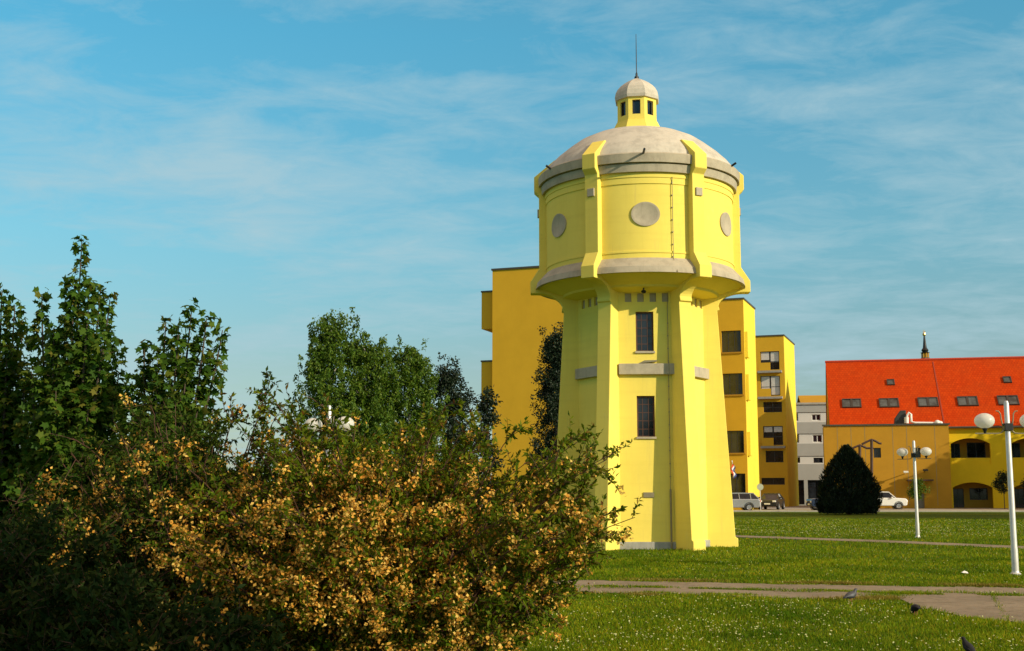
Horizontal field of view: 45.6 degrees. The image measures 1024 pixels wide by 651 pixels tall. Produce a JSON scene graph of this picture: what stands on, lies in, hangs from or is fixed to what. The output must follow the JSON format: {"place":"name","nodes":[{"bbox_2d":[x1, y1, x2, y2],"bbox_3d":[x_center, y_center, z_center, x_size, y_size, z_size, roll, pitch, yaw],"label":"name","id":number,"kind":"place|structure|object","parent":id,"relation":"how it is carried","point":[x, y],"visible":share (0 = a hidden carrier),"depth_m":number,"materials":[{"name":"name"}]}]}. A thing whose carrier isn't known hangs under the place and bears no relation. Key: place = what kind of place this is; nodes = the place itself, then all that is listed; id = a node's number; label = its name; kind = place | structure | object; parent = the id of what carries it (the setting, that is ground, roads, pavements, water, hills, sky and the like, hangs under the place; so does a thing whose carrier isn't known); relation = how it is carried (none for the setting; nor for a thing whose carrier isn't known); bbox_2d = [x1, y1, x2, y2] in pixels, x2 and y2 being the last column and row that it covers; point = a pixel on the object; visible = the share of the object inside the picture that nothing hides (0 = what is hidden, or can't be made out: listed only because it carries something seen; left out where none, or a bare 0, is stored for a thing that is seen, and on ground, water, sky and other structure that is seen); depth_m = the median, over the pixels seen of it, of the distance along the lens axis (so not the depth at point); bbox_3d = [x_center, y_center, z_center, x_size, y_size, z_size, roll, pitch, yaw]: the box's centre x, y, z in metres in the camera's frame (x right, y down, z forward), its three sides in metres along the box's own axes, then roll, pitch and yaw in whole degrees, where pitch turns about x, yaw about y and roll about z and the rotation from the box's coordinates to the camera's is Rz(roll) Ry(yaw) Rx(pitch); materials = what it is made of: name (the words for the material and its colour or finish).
{"place":"outdoors","nodes":[
{"label":"outdoors","id":0,"kind":"place"},
{"bbox_2d":[117,505,809,507],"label":"pavement","id":1,"kind":"structure","parent":0,"point":[802,506],"depth_m":123.43,"materials":[{"name":"grey concrete"}]},
{"bbox_2d":[822,356,1023,508],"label":"red roofed building","id":2,"kind":"structure","parent":1,"relation":"on","point":[936,406],"depth_m":121.03,"materials":[{"name":"tile"}]},
{"bbox_2d":[874,448,880,457],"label":"window","id":3,"kind":"structure","parent":2,"relation":"in","point":[877,451],"depth_m":118.44,"materials":[{"name":"black glass"}]},
{"bbox_2d":[915,448,920,457],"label":"window","id":4,"kind":"structure","parent":2,"relation":"in","point":[918,452],"depth_m":117.60,"materials":[{"name":"black glass"}]},
{"bbox_2d":[918,494,924,507],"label":"door","id":5,"kind":"structure","parent":2,"relation":"in","point":[920,503],"depth_m":116.91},
{"bbox_2d":[951,444,959,457],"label":"window","id":6,"kind":"structure","parent":2,"relation":"in","point":[955,448],"depth_m":121.69,"materials":[{"name":"black glass"}]},
{"bbox_2d":[953,489,963,506],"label":"door","id":7,"kind":"structure","parent":2,"relation":"in","point":[958,494],"depth_m":121.07,"materials":[{"name":"glass"}]},
{"bbox_2d":[967,442,985,457],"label":"window","id":8,"kind":"structure","parent":2,"relation":"in","point":[974,449],"depth_m":121.27,"materials":[{"name":"black glass"}]},
{"bbox_2d":[969,488,987,499],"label":"window","id":9,"kind":"structure","parent":2,"relation":"in","point":[975,493],"depth_m":120.68,"materials":[{"name":"black glass"}]},
{"bbox_2d":[1011,443,1019,457],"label":"window","id":10,"kind":"structure","parent":2,"relation":"in","point":[1015,446],"depth_m":120.45,"materials":[{"name":"black glass"}]},
{"bbox_2d":[1014,489,1023,507],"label":"door","id":11,"kind":"structure","parent":2,"relation":"in","point":[1019,493],"depth_m":119.80,"materials":[{"name":"glass"}]},
{"bbox_2d":[0,0,1023,488],"label":"sky","id":12,"kind":"structure","parent":0,"point":[276,166],"materials":[{"name":"blue"}]},
{"bbox_2d":[44,494,1023,650],"bbox_3d":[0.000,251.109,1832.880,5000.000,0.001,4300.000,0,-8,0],"label":"ground","id":13,"kind":"structure","parent":0,"point":[879,515],"depth_m":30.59,"materials":[{"name":"green plant"}]},
{"bbox_2d":[0,282,36,546],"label":"maple tree","id":14,"kind":"object","parent":13,"relation":"on","point":[13,364],"visible":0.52,"depth_m":15.90,"materials":[{"name":"green plant"}]},
{"bbox_2d":[0,452,62,573],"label":"flowering shrub","id":15,"kind":"object","parent":13,"relation":"on","point":[14,514],"visible":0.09,"depth_m":11.59,"materials":[{"name":"green plant"}]},
{"bbox_2d":[0,235,130,547],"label":"maple tree","id":16,"kind":"object","parent":13,"relation":"on","point":[69,392],"visible":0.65,"depth_m":15.06,"materials":[{"name":"green plant"}]},
{"bbox_2d":[0,501,199,649],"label":"flowering shrub","id":17,"kind":"object","parent":13,"relation":"on","point":[35,542],"visible":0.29,"depth_m":9.17,"materials":[{"name":"green plant"}]},
{"bbox_2d":[0,564,297,650],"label":"flowering shrub","id":18,"kind":"object","parent":13,"relation":"on","point":[62,620],"visible":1,"depth_m":8.14,"materials":[{"name":"green plant"}]},
{"bbox_2d":[104,297,230,540],"bbox_3d":[-4.120,1.609,14.337,1.480,3.982,1.252,0,-8,0],"label":"maple tree","id":19,"kind":"object","parent":13,"relation":"on","point":[180,368],"visible":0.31,"depth_m":14.52,"materials":[{"name":"green plant"}]},
{"bbox_2d":[9,366,366,650],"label":"flowering shrub","id":20,"kind":"object","parent":13,"relation":"on","point":[142,522],"visible":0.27,"depth_m":10.76,"materials":[{"name":"green plant"}]},
{"bbox_2d":[109,435,321,495],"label":"treeline","id":21,"kind":"object","parent":13,"relation":"on","point":[270,477],"visible":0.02,"depth_m":161.94,"materials":[{"name":"green plant"}]},
{"bbox_2d":[289,307,367,474],"bbox_3d":[-9.054,4.382,60.133,5.691,10.837,5.812,0,-8,0],"label":"birch tree","id":22,"kind":"object","parent":13,"relation":"on","point":[323,362],"visible":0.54,"depth_m":59.64,"materials":[{"name":"green plant"}]},
{"bbox_2d":[304,405,353,455],"bbox_3d":[-3.901,3.422,25.774,1.320,3.470,0.396,-5,-9,35],"label":"street lamp","id":23,"kind":"object","parent":13,"relation":"on","point":[346,425],"visible":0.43,"depth_m":25.93,"materials":[{"name":"beige paint"}]},
{"bbox_2d":[326,328,411,470],"bbox_3d":[-7.244,4.948,60.685,4.895,9.870,5.936,0,-8,0],"label":"birch tree","id":24,"kind":"object","parent":13,"relation":"on","point":[372,376],"visible":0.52,"depth_m":60.32,"materials":[{"name":"green plant"}]},
{"bbox_2d":[135,382,642,650],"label":"flowering shrub","id":25,"kind":"object","parent":13,"relation":"on","point":[405,566],"visible":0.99,"depth_m":9.98,"materials":[{"name":"green plant"}]},
{"bbox_2d":[370,334,471,505],"bbox_3d":[-5.302,5.239,62.047,5.578,9.657,5.941,-5,-9,33],"label":"birch tree","id":26,"kind":"object","parent":13,"relation":"on","point":[415,371],"visible":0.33,"depth_m":61.68,"materials":[{"name":"green plant"}]},
{"bbox_2d":[420,352,484,506],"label":"dark tree","id":27,"kind":"object","parent":13,"relation":"on","point":[449,379],"visible":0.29,"depth_m":65.54,"materials":[{"name":"green plant"}]},
{"bbox_2d":[471,386,505,504],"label":"dark tree","id":28,"kind":"object","parent":13,"relation":"on","point":[486,410],"visible":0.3,"depth_m":71.74,"materials":[{"name":"green plant"}]},
{"bbox_2d":[520,321,562,508],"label":"dark tree","id":29,"kind":"object","parent":13,"relation":"on","point":[552,353],"visible":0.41,"depth_m":71.81,"materials":[{"name":"green plant"}]},
{"bbox_2d":[481,266,798,512],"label":"apartment building","id":30,"kind":"structure","parent":13,"relation":"on","point":[758,373],"depth_m":108.16,"materials":[{"name":"yellow paint"}]},
{"bbox_2d":[721,330,742,353],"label":"window","id":31,"kind":"structure","parent":30,"relation":"in","point":[731,340],"depth_m":109.32,"materials":[{"name":"black glass"}]},
{"bbox_2d":[730,461,736,479],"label":"flag","id":32,"kind":"object","parent":30,"relation":"attached to","point":[732,469],"visible":1,"depth_m":106.95,"materials":[{"name":"white paint"}]},
{"bbox_2d":[723,373,743,395],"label":"window","id":33,"kind":"structure","parent":30,"relation":"in","point":[732,383],"depth_m":108.82,"materials":[{"name":"black glass"}]},
{"bbox_2d":[727,431,745,453],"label":"window","id":34,"kind":"structure","parent":30,"relation":"in","point":[735,438],"depth_m":108.07,"materials":[{"name":"black glass"}]},
{"bbox_2d":[730,473,745,492],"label":"window","id":35,"kind":"structure","parent":30,"relation":"in","point":[738,485],"depth_m":107.55,"materials":[{"name":"black glass"}]},
{"bbox_2d":[760,351,779,369],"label":"window","id":36,"kind":"structure","parent":30,"relation":"in","point":[772,357],"depth_m":132.32,"materials":[{"name":"white glass"}]},
{"bbox_2d":[760,376,779,395],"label":"window","id":37,"kind":"structure","parent":30,"relation":"in","point":[767,382],"depth_m":131.96,"materials":[{"name":"white glass"}]},
{"bbox_2d":[763,402,781,411],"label":"window","id":38,"kind":"structure","parent":30,"relation":"in","point":[768,406],"depth_m":131.64,"materials":[{"name":"black glass"}]},
{"bbox_2d":[763,426,782,444],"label":"window","id":39,"kind":"structure","parent":30,"relation":"in","point":[776,432],"depth_m":131.19,"materials":[{"name":"black glass"}]},
{"bbox_2d":[762,478,784,484],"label":"window","id":40,"kind":"structure","parent":30,"relation":"in","point":[765,481],"depth_m":130.62,"materials":[{"name":"black glass"}]},
{"bbox_2d":[766,451,783,461],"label":"window","id":41,"kind":"structure","parent":30,"relation":"in","point":[771,456],"depth_m":130.92,"materials":[{"name":"black glass"}]},
{"bbox_2d":[530,46,750,550],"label":"water tower","id":42,"kind":"structure","parent":13,"relation":"on","point":[638,212],"depth_m":35.31,"materials":[{"name":"paint"}]},
{"bbox_2d":[552,214,566,236],"bbox_3d":[1.415,-2.986,36.401,0.116,0.710,0.830,4,-9,-28],"label":"round window","id":43,"kind":"structure","parent":42,"relation":"in","point":[559,222],"depth_m":36.33,"materials":[{"name":"concrete"}]},
{"bbox_2d":[635,312,654,352],"bbox_3d":[3.877,0.207,35.598,0.578,1.229,0.200,0,-8,2],"label":"window","id":44,"kind":"structure","parent":42,"relation":"in","point":[644,320],"depth_m":35.67,"materials":[{"name":"black glass"}]},
{"bbox_2d":[631,202,659,225],"bbox_3d":[3.828,-3.190,34.904,0.830,0.710,0.116,0,-8,2],"label":"round window","id":45,"kind":"structure","parent":42,"relation":"in","point":[643,213],"depth_m":34.86,"materials":[{"name":"concrete"}]},
{"bbox_2d":[636,396,655,438],"bbox_3d":[3.877,2.662,35.264,0.578,1.247,0.200,0,-8,2],"label":"window","id":46,"kind":"structure","parent":42,"relation":"in","point":[645,404],"depth_m":35.33,"materials":[{"name":"black glass"}]},
{"bbox_2d":[720,212,730,235],"bbox_3d":[6.343,-3.010,36.225,0.116,0.710,0.830,-5,-9,32],"label":"round window","id":47,"kind":"structure","parent":42,"relation":"in","point":[725,221],"depth_m":36.14,"materials":[{"name":"concrete"}]},
{"bbox_2d":[519,519,1021,650],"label":"daisies","id":48,"kind":"object","parent":13,"relation":"on","point":[786,599],"visible":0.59,"depth_m":15.87,"materials":[{"name":"white plant"}]},
{"bbox_2d":[588,577,1023,600],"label":"dry grass","id":49,"kind":"structure","parent":13,"relation":"on","point":[886,597],"depth_m":21.31,"materials":[{"name":"green plant"}]},
{"bbox_2d":[814,443,884,514],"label":"conifer","id":50,"kind":"object","parent":13,"relation":"on","point":[845,496],"visible":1,"depth_m":86.05,"materials":[{"name":"green plant"}]},
{"bbox_2d":[843,588,856,601],"bbox_3d":[5.055,4.029,18.165,0.287,0.211,0.118,4,-9,-25],"label":"pigeon","id":51,"kind":"object","parent":13,"relation":"on","point":[850,595],"visible":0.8,"depth_m":18.13,"materials":[{"name":"grey"}]},
{"bbox_2d":[733,510,1023,511],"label":"kerb","id":52,"kind":"structure","parent":13,"relation":"on","point":[882,511],"depth_m":97.27,"materials":[{"name":"concrete"}]},
{"bbox_2d":[897,440,931,536],"bbox_3d":[14.524,5.876,43.806,0.396,3.470,1.320,7,-11,-43],"label":"street lamp","id":53,"kind":"object","parent":13,"relation":"on","point":[924,451],"visible":0.98,"depth_m":43.77,"materials":[{"name":"white metal"}]},
{"bbox_2d":[911,604,920,614],"bbox_3d":[5.408,3.809,16.323,0.107,0.151,0.243,1,-8,-10],"label":"pigeon","id":54,"kind":"object","parent":13,"relation":"on","point":[915,607],"visible":0.87,"depth_m":16.29,"materials":[{"name":"black"}]},
{"bbox_2d":[961,636,975,650],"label":"pigeon","id":55,"kind":"object","parent":13,"relation":"on","point":[967,645],"visible":1,"depth_m":12.15,"materials":[{"name":"grey"}]},
{"bbox_2d":[974,401,1023,574],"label":"street lamp","id":56,"kind":"object","parent":13,"relation":"on","point":[984,421],"visible":0.98,"depth_m":24.45,"materials":[{"name":"white metal"}]},
{"bbox_2d":[640,360,656,362],"bbox_3d":[3.943,1.056,35.369,0.550,0.100,0.130,0,-8,2],"label":"board","id":57,"kind":"object","parent":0,"point":[646,361],"visible":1,"depth_m":35.31,"materials":[{"name":"beige paint"}]},
{"bbox_2d":[479,508,1023,509],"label":"street","id":58,"kind":"structure","parent":0,"point":[904,509],"depth_m":110.20,"materials":[{"name":"grey asphalt"}]},
{"bbox_2d":[732,493,760,509],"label":"estate car","id":59,"kind":"object","parent":58,"relation":"on","point":[747,501],"visible":0.44,"depth_m":101.62,"materials":[{"name":"silver metal"}]},
{"bbox_2d":[757,484,762,509],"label":"road sign","id":60,"kind":"object","parent":58,"relation":"on","point":[760,487],"visible":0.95,"depth_m":103.01,"materials":[{"name":"white metal"}]},
{"bbox_2d":[759,493,784,509],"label":"saloon car","id":61,"kind":"object","parent":58,"relation":"on","point":[777,500],"visible":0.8,"depth_m":109.83,"materials":[{"name":"paint"}]},
{"bbox_2d":[805,498,817,509],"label":"blue car","id":62,"kind":"object","parent":58,"relation":"on","point":[810,503],"visible":0.24,"depth_m":105.06,"materials":[{"name":"paint"}]},
{"bbox_2d":[853,439,881,476],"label":"timber frame","id":63,"kind":"object","parent":58,"relation":"on","point":[859,446],"visible":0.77,"depth_m":110.43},
{"bbox_2d":[879,491,907,508],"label":"white car","id":64,"kind":"object","parent":58,"relation":"on","point":[890,499],"visible":0.55,"depth_m":111.43,"materials":[{"name":"paint"}]},
{"bbox_2d":[906,477,929,508],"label":"street tree","id":65,"kind":"object","parent":58,"relation":"on","point":[920,488],"visible":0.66,"depth_m":113.72,"materials":[{"name":"green plant"}]},
{"bbox_2d":[991,470,1014,508],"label":"ball tree","id":66,"kind":"object","parent":58,"relation":"on","point":[1000,480],"visible":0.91,"depth_m":112.90,"materials":[{"name":"green plant"}]},
{"bbox_2d":[522,530,1023,548],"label":"footpath","id":67,"kind":"structure","parent":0,"point":[954,544],"depth_m":40.03,"materials":[{"name":"concrete"}]},
{"bbox_2d":[542,580,1023,622],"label":"path","id":68,"kind":"structure","parent":0,"point":[970,604],"depth_m":19.87,"materials":[{"name":"concrete"}]},
{"bbox_2d":[796,402,825,504],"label":"grey apartment building","id":69,"kind":"structure","parent":0,"point":[811,418],"depth_m":149.02,"materials":[{"name":"paint"}]},
{"bbox_2d":[798,480,803,503],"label":"entrance door","id":70,"kind":"structure","parent":69,"relation":"in","point":[801,482],"depth_m":148.73,"materials":[{"name":"black glass"}]},
{"bbox_2d":[808,480,820,498],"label":"window","id":71,"kind":"structure","parent":69,"relation":"in","point":[812,487],"depth_m":148.59,"materials":[{"name":"black glass"}]},
{"bbox_2d":[812,414,820,420],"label":"window","id":72,"kind":"structure","parent":69,"relation":"in","point":[817,416],"depth_m":149.61,"materials":[{"name":"black glass"}]},
{"bbox_2d":[813,435,821,441],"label":"window","id":73,"kind":"structure","parent":69,"relation":"in","point":[816,438],"depth_m":149.24,"materials":[{"name":"black glass"}]},
{"bbox_2d":[814,458,822,462],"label":"window","id":74,"kind":"structure","parent":69,"relation":"in","point":[816,460],"depth_m":148.88,"materials":[{"name":"black glass"}]},
{"bbox_2d":[797,395,825,402],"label":"house","id":75,"kind":"structure","parent":0,"point":[810,398],"depth_m":187.62,"materials":[{"name":"orange tile"}]},
{"bbox_2d":[921,332,929,357],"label":"church tower","id":76,"kind":"structure","parent":0,"point":[924,353],"depth_m":251.32,"materials":[{"name":"grey metal"}]}
]}

